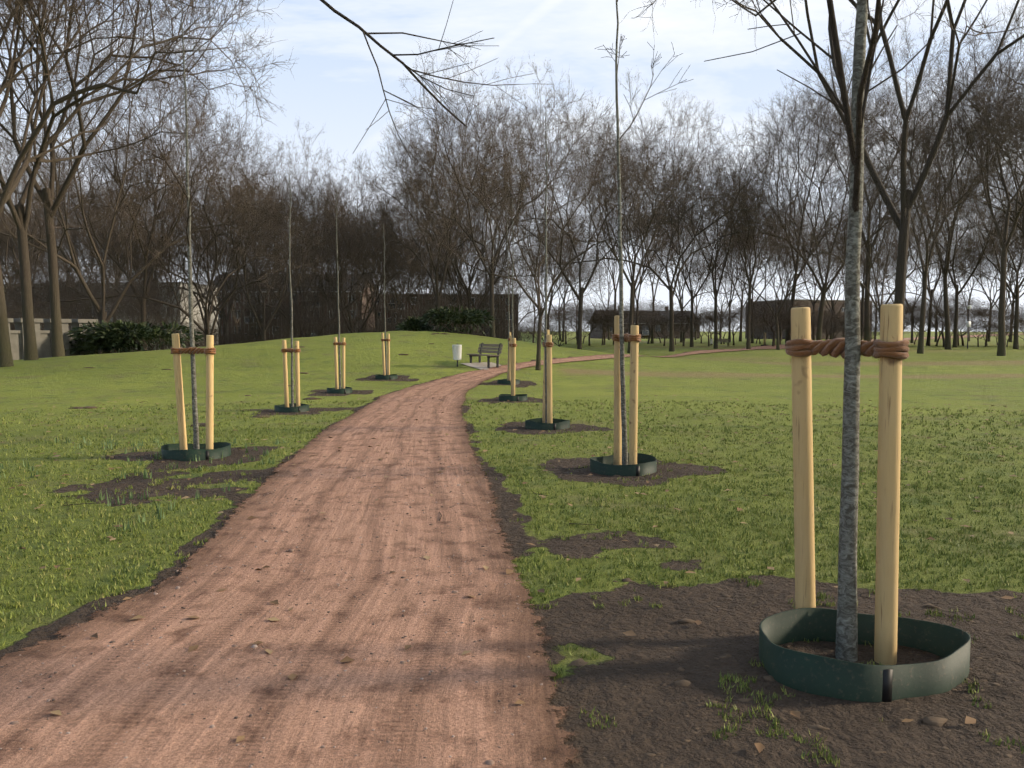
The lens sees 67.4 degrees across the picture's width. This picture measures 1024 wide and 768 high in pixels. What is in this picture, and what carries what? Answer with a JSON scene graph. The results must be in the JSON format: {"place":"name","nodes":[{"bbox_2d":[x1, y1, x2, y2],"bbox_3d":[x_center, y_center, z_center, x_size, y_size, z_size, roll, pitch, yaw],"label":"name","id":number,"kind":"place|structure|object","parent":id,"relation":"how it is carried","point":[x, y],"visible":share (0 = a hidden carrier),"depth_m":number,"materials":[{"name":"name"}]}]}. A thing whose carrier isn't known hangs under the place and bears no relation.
{"place":"outdoors","nodes":[
{"label":"outdoors","id":0,"kind":"place"},
{"bbox_2d":[0,334,1021,767],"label":"path","id":1,"kind":"structure","parent":0,"point":[106,692],"depth_m":3.86,"materials":[{"name":"brown soil"}]},
{"bbox_2d":[0,456,545,767],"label":"path pebbles","id":2,"kind":"object","parent":1,"relation":"on","point":[489,762],"visible":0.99,"depth_m":4.20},
{"bbox_2d":[0,331,1023,767],"bbox_3d":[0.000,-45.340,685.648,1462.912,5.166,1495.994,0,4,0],"label":"lawn","id":3,"kind":"structure","parent":0,"point":[982,377],"depth_m":7.06,"materials":[{"name":"green plant"}]},
{"bbox_2d":[0,248,96,323],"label":"bare shrub","id":4,"kind":"object","parent":3,"relation":"on","point":[45,286],"visible":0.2,"depth_m":51.26,"materials":[{"name":"brown plant"}]},
{"bbox_2d":[0,113,101,300],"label":"tree","id":5,"kind":"object","parent":3,"relation":"on","point":[31,213],"visible":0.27,"depth_m":63.09,"materials":[{"name":"brown plant"}]},
{"bbox_2d":[8,318,97,359],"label":"old stone wall","id":6,"kind":"structure","parent":3,"relation":"on","point":[44,342],"depth_m":35.79,"materials":[{"name":"grey stone"}]},
{"bbox_2d":[0,0,142,93],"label":"bare tree","id":7,"kind":"object","parent":3,"relation":"on","point":[13,78],"visible":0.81,"depth_m":26.77,"materials":[{"name":"brown plant"}]},
{"bbox_2d":[3,254,157,325],"bbox_3d":[-30.788,-3.852,53.175,12.064,11.022,12.948,-2,4,-23],"label":"bare shrub","id":8,"kind":"object","parent":3,"relation":"on","point":[47,289],"visible":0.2,"depth_m":51.08,"materials":[{"name":"brown plant"}]},
{"bbox_2d":[27,166,153,313],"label":"tree","id":9,"kind":"object","parent":3,"relation":"on","point":[80,215],"visible":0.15,"depth_m":78.56,"materials":[{"name":"brown plant"}]},
{"bbox_2d":[1,171,183,330],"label":"tree","id":10,"kind":"object","parent":3,"relation":"on","point":[80,258],"visible":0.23,"depth_m":76.15,"materials":[{"name":"brown plant"}]},
{"bbox_2d":[65,334,139,354],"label":"bush","id":11,"kind":"object","parent":3,"relation":"on","point":[92,346],"visible":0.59,"depth_m":36.50,"materials":[{"name":"green plant"}]},
{"bbox_2d":[35,112,185,352],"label":"tree","id":12,"kind":"object","parent":3,"relation":"on","point":[116,257],"visible":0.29,"depth_m":68.46,"materials":[{"name":"brown plant"}]},
{"bbox_2d":[5,282,218,350],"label":"building","id":13,"kind":"structure","parent":3,"relation":"on","point":[200,317],"depth_m":118.06,"materials":[{"name":"beige concrete"}]},
{"bbox_2d":[9,237,218,352],"bbox_3d":[-27.402,-4.332,51.733,11.684,11.997,11.395,1,4,18],"label":"bare shrub","id":14,"kind":"object","parent":3,"relation":"on","point":[121,287],"visible":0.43,"depth_m":51.73,"materials":[{"name":"brown plant"}]},
{"bbox_2d":[13,261,222,353],"bbox_3d":[-24.340,-3.002,48.482,14.288,9.525,12.638,0,4,6],"label":"bare shrub","id":15,"kind":"object","parent":3,"relation":"on","point":[153,316],"visible":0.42,"depth_m":46.94,"materials":[{"name":"brown plant"}]},
{"bbox_2d":[66,319,204,352],"bbox_3d":[-17.890,-2.197,36.771,6.230,1.808,2.942,0,4,0],"label":"bush","id":16,"kind":"object","parent":3,"relation":"on","point":[121,332],"visible":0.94,"depth_m":36.11,"materials":[{"name":"green plant"}]},
{"bbox_2d":[29,30,243,348],"bbox_3d":[-22.891,-9.332,46.004,11.386,22.595,10.780,1,4,20],"label":"bare tree","id":17,"kind":"object","parent":3,"relation":"on","point":[115,163],"visible":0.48,"depth_m":45.95,"materials":[{"name":"brown plant"}]},
{"bbox_2d":[0,0,282,356],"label":"bare tree","id":18,"kind":"object","parent":3,"relation":"on","point":[58,350],"visible":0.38,"depth_m":34.10,"materials":[{"name":"brown plant"}]},
{"bbox_2d":[0,0,285,360],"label":"bare tree","id":19,"kind":"object","parent":3,"relation":"on","point":[20,214],"visible":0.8,"depth_m":30.23,"materials":[{"name":"brown plant"}]},
{"bbox_2d":[0,435,285,531],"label":"bulb shoots","id":20,"kind":"object","parent":3,"relation":"on","point":[145,475],"visible":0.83,"depth_m":9.13,"materials":[{"name":"green plant"}]},
{"bbox_2d":[0,0,296,366],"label":"bare tree","id":21,"kind":"object","parent":3,"relation":"on","point":[12,182],"visible":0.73,"depth_m":28.30,"materials":[{"name":"brown plant"}]},
{"bbox_2d":[0,0,331,353],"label":"bare tree","id":22,"kind":"object","parent":3,"relation":"on","point":[101,312],"visible":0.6,"depth_m":39.68,"materials":[{"name":"brown plant"}]},
{"bbox_2d":[101,23,230,460],"bbox_3d":[-4.315,-1.657,9.632,1.186,5.902,1.557,0,4,0],"label":"sapling","id":23,"kind":"object","parent":3,"relation":"on","point":[182,450],"visible":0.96,"depth_m":10.06,"materials":[{"name":"brown wood"}]},
{"bbox_2d":[4,96,329,337],"bbox_3d":[-18.729,-7.573,45.037,18.848,18.531,12.904,-4,6,-44],"label":"bare tree","id":24,"kind":"object","parent":3,"relation":"on","point":[243,193],"visible":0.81,"depth_m":44.47,"materials":[{"name":"brown plant"}]},
{"bbox_2d":[58,146,277,331],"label":"tree","id":25,"kind":"object","parent":3,"relation":"on","point":[166,276],"visible":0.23,"depth_m":76.02,"materials":[{"name":"brown plant"}]},
{"bbox_2d":[97,262,251,350],"bbox_3d":[-27.558,-4.433,61.237,12.107,11.062,12.995,-3,5,-36],"label":"bare shrub","id":26,"kind":"object","parent":3,"relation":"on","point":[169,310],"visible":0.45,"depth_m":60.16,"materials":[{"name":"brown plant"}]},
{"bbox_2d":[83,112,321,343],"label":"tree","id":27,"kind":"object","parent":3,"relation":"on","point":[223,316],"visible":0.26,"depth_m":74.88,"materials":[{"name":"brown plant"}]},
{"bbox_2d":[81,115,344,339],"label":"tree","id":28,"kind":"object","parent":3,"relation":"on","point":[220,302],"visible":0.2,"depth_m":79.06,"materials":[{"name":"brown plant"}]},
{"bbox_2d":[206,268,324,341],"bbox_3d":[-19.238,-4.219,61.188,10.144,10.416,9.893,0,4,-3],"label":"bare shrub","id":29,"kind":"object","parent":3,"relation":"on","point":[260,309],"visible":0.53,"depth_m":60.24,"materials":[{"name":"brown plant"}]},
{"bbox_2d":[185,216,347,340],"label":"tree","id":30,"kind":"object","parent":3,"relation":"on","point":[255,284],"visible":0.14,"depth_m":88.53,"materials":[{"name":"brown plant"}]},
{"bbox_2d":[160,85,381,340],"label":"bare tree","id":31,"kind":"object","parent":3,"relation":"on","point":[263,328],"visible":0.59,"depth_m":53.12,"materials":[{"name":"brown plant"}]},
{"bbox_2d":[0,0,553,192],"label":"tree","id":32,"kind":"object","parent":3,"relation":"on","point":[365,34],"visible":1,"depth_m":6.63,"materials":[{"name":"brown plant"}]},
{"bbox_2d":[274,172,308,412],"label":"sapling","id":33,"kind":"object","parent":3,"relation":"on","point":[292,406],"visible":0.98,"depth_m":16.79,"materials":[{"name":"brown wood"}]},
{"bbox_2d":[227,288,357,343],"bbox_3d":[-17.123,-3.511,62.574,9.406,8.865,13.739,3,5,39],"label":"bare shrub","id":34,"kind":"object","parent":3,"relation":"on","point":[311,296],"visible":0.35,"depth_m":61.45,"materials":[{"name":"brown plant"}]},
{"bbox_2d":[212,271,374,343],"bbox_3d":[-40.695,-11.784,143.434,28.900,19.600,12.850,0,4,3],"label":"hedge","id":35,"kind":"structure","parent":3,"relation":"on","point":[238,310],"depth_m":138.65,"materials":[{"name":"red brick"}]},
{"bbox_2d":[178,119,421,336],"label":"tree","id":36,"kind":"object","parent":3,"relation":"on","point":[312,171],"visible":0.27,"depth_m":76.58,"materials":[{"name":"brown plant"}]},
{"bbox_2d":[184,153,443,336],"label":"bare tree","id":37,"kind":"object","parent":3,"relation":"on","point":[298,250],"visible":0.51,"depth_m":59.03,"materials":[{"name":"brown plant"}]},
{"bbox_2d":[268,287,365,338],"bbox_3d":[-15.148,-3.380,59.453,8.322,8.762,8.533,-2,5,-32],"label":"bare shrub","id":38,"kind":"object","parent":3,"relation":"on","point":[302,324],"visible":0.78,"depth_m":58.68,"materials":[{"name":"brown plant"}]},
{"bbox_2d":[271,171,363,333],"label":"tree","id":39,"kind":"object","parent":3,"relation":"on","point":[329,233],"visible":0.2,"depth_m":76.19,"materials":[{"name":"brown plant"}]},
{"bbox_2d":[327,186,351,393],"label":"sapling","id":40,"kind":"object","parent":3,"relation":"on","point":[339,389],"visible":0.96,"depth_m":22.10,"materials":[{"name":"brown wood"}]},
{"bbox_2d":[251,179,445,332],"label":"tree","id":41,"kind":"object","parent":3,"relation":"on","point":[354,269],"visible":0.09,"depth_m":92.42,"materials":[{"name":"brown plant"}]},
{"bbox_2d":[276,172,441,332],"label":"bare tree","id":42,"kind":"object","parent":3,"relation":"on","point":[350,250],"visible":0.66,"depth_m":61.14,"materials":[{"name":"brown plant"}]},
{"bbox_2d":[322,149,434,331],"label":"tree","id":43,"kind":"object","parent":3,"relation":"on","point":[362,198],"visible":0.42,"depth_m":70.49,"materials":[{"name":"brown plant"}]},
{"bbox_2d":[363,224,396,379],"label":"sapling","id":44,"kind":"object","parent":3,"relation":"on","point":[386,375],"visible":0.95,"depth_m":26.80,"materials":[{"name":"brown wood"}]},
{"bbox_2d":[338,177,468,330],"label":"bare tree","id":45,"kind":"object","parent":3,"relation":"on","point":[389,282],"visible":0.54,"depth_m":63.67,"materials":[{"name":"brown plant"}]},
{"bbox_2d":[360,182,488,313],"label":"tree","id":46,"kind":"object","parent":3,"relation":"on","point":[428,303],"visible":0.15,"depth_m":90.64,"materials":[{"name":"brown plant"}]},
{"bbox_2d":[349,71,519,331],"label":"bare tree","id":47,"kind":"object","parent":3,"relation":"on","point":[437,292],"visible":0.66,"depth_m":54.09,"materials":[{"name":"brown plant"}]},
{"bbox_2d":[375,293,517,340],"bbox_3d":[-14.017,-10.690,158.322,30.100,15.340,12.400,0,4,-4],"label":"hedge","id":48,"kind":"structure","parent":3,"relation":"on","point":[404,310],"depth_m":152.94,"materials":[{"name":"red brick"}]},
{"bbox_2d":[399,202,497,333],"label":"tree","id":49,"kind":"object","parent":3,"relation":"on","point":[464,253],"visible":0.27,"depth_m":83.79,"materials":[{"name":"brown plant"}]},
{"bbox_2d":[420,305,494,334],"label":"bush","id":50,"kind":"object","parent":3,"relation":"on","point":[449,315],"visible":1,"depth_m":43.30,"materials":[{"name":"green plant"}]},
{"bbox_2d":[372,109,554,334],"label":"tree","id":51,"kind":"object","parent":3,"relation":"on","point":[495,249],"visible":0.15,"depth_m":76.54,"materials":[{"name":"brown plant"}]},
{"bbox_2d":[375,188,551,333],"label":"tree","id":52,"kind":"object","parent":3,"relation":"on","point":[501,262],"visible":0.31,"depth_m":83.44,"materials":[{"name":"brown plant"}]},
{"bbox_2d":[366,90,582,334],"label":"bare tree","id":53,"kind":"object","parent":3,"relation":"on","point":[455,263],"visible":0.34,"depth_m":59.97,"materials":[{"name":"brown plant"}]},
{"bbox_2d":[442,269,537,338],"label":"understory tree","id":54,"kind":"object","parent":3,"relation":"on","point":[496,296],"visible":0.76,"depth_m":61.22,"materials":[{"name":"brown plant"}]},
{"bbox_2d":[391,31,615,337],"bbox_3d":[-2.114,-11.583,46.699,11.584,18.387,16.920,-4,5,-43],"label":"bare tree","id":55,"kind":"object","parent":3,"relation":"on","point":[473,240],"visible":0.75,"depth_m":45.04,"materials":[{"name":"brown plant"}]},
{"bbox_2d":[0,394,1022,752],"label":"dead leaves","id":56,"kind":"object","parent":3,"relation":"on","point":[630,632],"visible":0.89,"depth_m":7.00,"materials":[{"name":"brown plant"}]},
{"bbox_2d":[499,199,526,400],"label":"sapling","id":57,"kind":"object","parent":3,"relation":"on","point":[512,396],"visible":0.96,"depth_m":19.84,"materials":[{"name":"brown wood"}]},
{"bbox_2d":[466,228,585,335],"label":"tree","id":58,"kind":"object","parent":3,"relation":"on","point":[526,278],"visible":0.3,"depth_m":128.06,"materials":[{"name":"brown plant"}]},
{"bbox_2d":[386,51,675,369],"bbox_3d":[1.387,-6.517,30.866,10.969,12.316,9.702,1,4,19],"label":"bare tree","id":59,"kind":"object","parent":3,"relation":"on","point":[540,315],"visible":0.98,"depth_m":29.91,"materials":[{"name":"brown plant"}]},
{"bbox_2d":[525,114,569,429],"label":"sapling","id":60,"kind":"object","parent":3,"relation":"on","point":[546,421],"visible":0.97,"depth_m":13.40,"materials":[{"name":"brown wood"}]},
{"bbox_2d":[489,165,607,329],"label":"tree","id":61,"kind":"object","parent":3,"relation":"on","point":[558,270],"visible":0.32,"depth_m":90.48,"materials":[{"name":"brown plant"}]},
{"bbox_2d":[495,208,610,340],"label":"tree","id":62,"kind":"object","parent":3,"relation":"on","point":[604,279],"visible":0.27,"depth_m":141.95,"materials":[{"name":"brown plant"}]},
{"bbox_2d":[464,72,702,349],"bbox_3d":[5.107,-11.825,56.034,17.306,22.448,16.123,-1,4,-17],"label":"bare tree","id":63,"kind":"object","parent":3,"relation":"on","point":[580,300],"visible":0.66,"depth_m":56.73,"materials":[{"name":"brown plant"}]},
{"bbox_2d":[572,169,654,344],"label":"tree","id":64,"kind":"object","parent":3,"relation":"on","point":[611,253],"visible":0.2,"depth_m":101.65,"materials":[{"name":"brown plant"}]},
{"bbox_2d":[580,166,687,324],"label":"tree","id":65,"kind":"object","parent":3,"relation":"on","point":[642,279],"visible":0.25,"depth_m":98.73,"materials":[{"name":"brown plant"}]},
{"bbox_2d":[531,69,737,352],"bbox_3d":[10.654,-14.708,63.812,15.592,25.015,15.987,1,4,20],"label":"bare tree","id":66,"kind":"object","parent":3,"relation":"on","point":[632,284],"visible":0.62,"depth_m":63.09,"materials":[{"name":"brown plant"}]},
{"bbox_2d":[575,121,700,321],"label":"tree","id":67,"kind":"object","parent":3,"relation":"on","point":[629,257],"visible":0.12,"depth_m":98.74,"materials":[{"name":"brown plant"}]},
{"bbox_2d":[590,0,692,475],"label":"sapling","id":68,"kind":"object","parent":3,"relation":"on","point":[621,461],"visible":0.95,"depth_m":8.90,"materials":[{"name":"brown wood"}]},
{"bbox_2d":[590,306,701,338],"bbox_3d":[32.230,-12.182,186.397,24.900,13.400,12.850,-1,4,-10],"label":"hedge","id":69,"kind":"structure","parent":3,"relation":"on","point":[644,335],"depth_m":182.09,"materials":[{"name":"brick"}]},
{"bbox_2d":[604,181,703,343],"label":"tree","id":70,"kind":"object","parent":3,"relation":"on","point":[653,299],"visible":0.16,"depth_m":112.24,"materials":[{"name":"brown plant"}]},
{"bbox_2d":[518,98,801,351],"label":"bare tree","id":71,"kind":"object","parent":3,"relation":"on","point":[669,287],"visible":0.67,"depth_m":69.28,"materials":[{"name":"brown plant"}]},
{"bbox_2d":[631,213,755,341],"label":"tree","id":72,"kind":"object","parent":3,"relation":"on","point":[678,297],"visible":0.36,"depth_m":124.01,"materials":[{"name":"brown plant"}]},
{"bbox_2d":[623,145,772,346],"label":"tree","id":73,"kind":"object","parent":3,"relation":"on","point":[690,290],"visible":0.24,"depth_m":89.89,"materials":[{"name":"brown plant"}]},
{"bbox_2d":[622,134,784,348],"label":"bare tree","id":74,"kind":"object","parent":3,"relation":"on","point":[715,291],"visible":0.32,"depth_m":80.61,"materials":[{"name":"brown plant"}]},
{"bbox_2d":[680,252,757,338],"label":"tree","id":75,"kind":"object","parent":3,"relation":"on","point":[718,285],"visible":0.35,"depth_m":146.28,"materials":[{"name":"brown plant"}]},
{"bbox_2d":[667,210,773,338],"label":"tree","id":76,"kind":"object","parent":3,"relation":"on","point":[729,331],"visible":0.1,"depth_m":127.78,"materials":[{"name":"brown plant"}]},
{"bbox_2d":[682,189,797,340],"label":"tree","id":77,"kind":"object","parent":3,"relation":"on","point":[741,299],"visible":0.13,"depth_m":134.45,"materials":[{"name":"brown plant"}]},
{"bbox_2d":[697,128,810,348],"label":"bare tree","id":78,"kind":"object","parent":3,"relation":"on","point":[748,342],"visible":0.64,"depth_m":76.81,"materials":[{"name":"brown plant"}]},
{"bbox_2d":[695,184,814,342],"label":"tree","id":79,"kind":"object","parent":3,"relation":"on","point":[752,333],"visible":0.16,"depth_m":115.60,"materials":[{"name":"brown plant"}]},
{"bbox_2d":[682,176,845,349],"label":"tree","id":80,"kind":"object","parent":3,"relation":"on","point":[776,314],"visible":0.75,"depth_m":77.17,"materials":[{"name":"brown plant"}]},
{"bbox_2d":[722,291,818,345],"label":"tree","id":81,"kind":"object","parent":3,"relation":"on","point":[768,308],"visible":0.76,"depth_m":90.39,"materials":[{"name":"brown plant"}]},
{"bbox_2d":[745,299,872,338],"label":"brick hall","id":82,"kind":"structure","parent":3,"relation":"on","point":[769,336],"depth_m":169.62,"materials":[{"name":"brown brick"}]},
{"bbox_2d":[722,81,896,345],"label":"bare tree","id":83,"kind":"object","parent":3,"relation":"on","point":[788,336],"visible":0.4,"depth_m":90.98,"materials":[{"name":"brown plant"}]},
{"bbox_2d":[624,0,1023,359],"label":"bare tree","id":84,"kind":"object","parent":3,"relation":"on","point":[907,201],"visible":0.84,"depth_m":13.52,"materials":[{"name":"brown plant"}]},
{"bbox_2d":[764,165,889,340],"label":"tree","id":85,"kind":"object","parent":3,"relation":"on","point":[813,330],"visible":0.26,"depth_m":104.56,"materials":[{"name":"brown plant"}]},
{"bbox_2d":[769,215,896,339],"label":"tree","id":86,"kind":"object","parent":3,"relation":"on","point":[828,293],"visible":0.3,"depth_m":117.55,"materials":[{"name":"brown plant"}]},
{"bbox_2d":[704,0,970,701],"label":"sapling","id":87,"kind":"object","parent":3,"relation":"on","point":[846,627],"visible":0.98,"depth_m":3.59,"materials":[{"name":"brown wood"}]},
{"bbox_2d":[675,32,1023,339],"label":"bare tree","id":88,"kind":"object","parent":3,"relation":"on","point":[824,288],"visible":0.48,"depth_m":80.16,"materials":[{"name":"brown plant"}]},
{"bbox_2d":[811,156,914,339],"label":"tree","id":89,"kind":"object","parent":3,"relation":"on","point":[863,288],"visible":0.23,"depth_m":88.77,"materials":[{"name":"brown plant"}]},
{"bbox_2d":[789,6,971,340],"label":"bare tree","id":90,"kind":"object","parent":3,"relation":"on","point":[867,335],"visible":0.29,"depth_m":84.85,"materials":[{"name":"brown plant"}]},
{"bbox_2d":[756,108,1019,324],"bbox_3d":[27.047,-10.761,54.818,17.228,18.376,15.238,-3,5,-33],"label":"tree","id":91,"kind":"object","parent":3,"relation":"on","point":[880,172],"visible":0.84,"depth_m":55.01,"materials":[{"name":"brown plant"}]},
{"bbox_2d":[804,9,1023,353],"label":"bare tree","id":92,"kind":"object","parent":3,"relation":"on","point":[920,347],"visible":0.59,"depth_m":63.85,"materials":[{"name":"brown plant"}]},
{"bbox_2d":[860,223,981,342],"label":"tree","id":93,"kind":"object","parent":3,"relation":"on","point":[910,278],"visible":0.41,"depth_m":117.54,"materials":[{"name":"brown plant"}]},
{"bbox_2d":[862,156,1003,345],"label":"tree","id":94,"kind":"object","parent":3,"relation":"on","point":[929,330],"visible":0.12,"depth_m":97.43,"materials":[{"name":"brown plant"}]},
{"bbox_2d":[860,213,1007,341],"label":"tree","id":95,"kind":"object","parent":3,"relation":"on","point":[936,337],"visible":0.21,"depth_m":125.97,"materials":[{"name":"brown plant"}]},
{"bbox_2d":[863,36,1023,349],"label":"bare tree","id":96,"kind":"object","parent":3,"relation":"on","point":[944,268],"visible":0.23,"depth_m":76.58,"materials":[{"name":"brown plant"}]},
{"bbox_2d":[904,290,991,346],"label":"tree","id":97,"kind":"object","parent":3,"relation":"on","point":[937,311],"visible":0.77,"depth_m":89.24,"materials":[{"name":"brown plant"}]},
{"bbox_2d":[892,146,1022,347],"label":"tree","id":98,"kind":"object","parent":3,"relation":"on","point":[955,341],"visible":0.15,"depth_m":86.58,"materials":[{"name":"brown plant"}]},
{"bbox_2d":[908,49,1023,241],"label":"bare tree","id":99,"kind":"object","parent":3,"relation":"on","point":[1018,225],"visible":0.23,"depth_m":64.25,"materials":[{"name":"brown plant"}]},
{"bbox_2d":[915,0,1023,355],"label":"bare tree","id":100,"kind":"object","parent":3,"relation":"on","point":[1001,349],"visible":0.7,"depth_m":58.48,"materials":[{"name":"brown plant"}]},
{"bbox_2d":[927,135,1023,348],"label":"tree","id":101,"kind":"object","parent":3,"relation":"on","point":[1016,328],"visible":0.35,"depth_m":79.66,"materials":[{"name":"brown plant"}]},
{"bbox_2d":[933,205,1023,309],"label":"tree","id":102,"kind":"object","parent":3,"relation":"on","point":[991,265],"visible":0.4,"depth_m":124.62,"materials":[{"name":"brown plant"}]},
{"bbox_2d":[936,0,1023,221],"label":"bare tree","id":103,"kind":"object","parent":3,"relation":"on","point":[997,145],"visible":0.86,"depth_m":51.75,"materials":[{"name":"brown plant"}]},
{"bbox_2d":[0,0,1023,331],"label":"sky","id":104,"kind":"structure","parent":0,"point":[334,82],"materials":[{"name":"blue"}]},
{"bbox_2d":[69,333,1023,767],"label":"stones","id":105,"kind":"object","parent":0,"point":[937,721],"depth_m":3.58,"materials":[{"name":"stone"}]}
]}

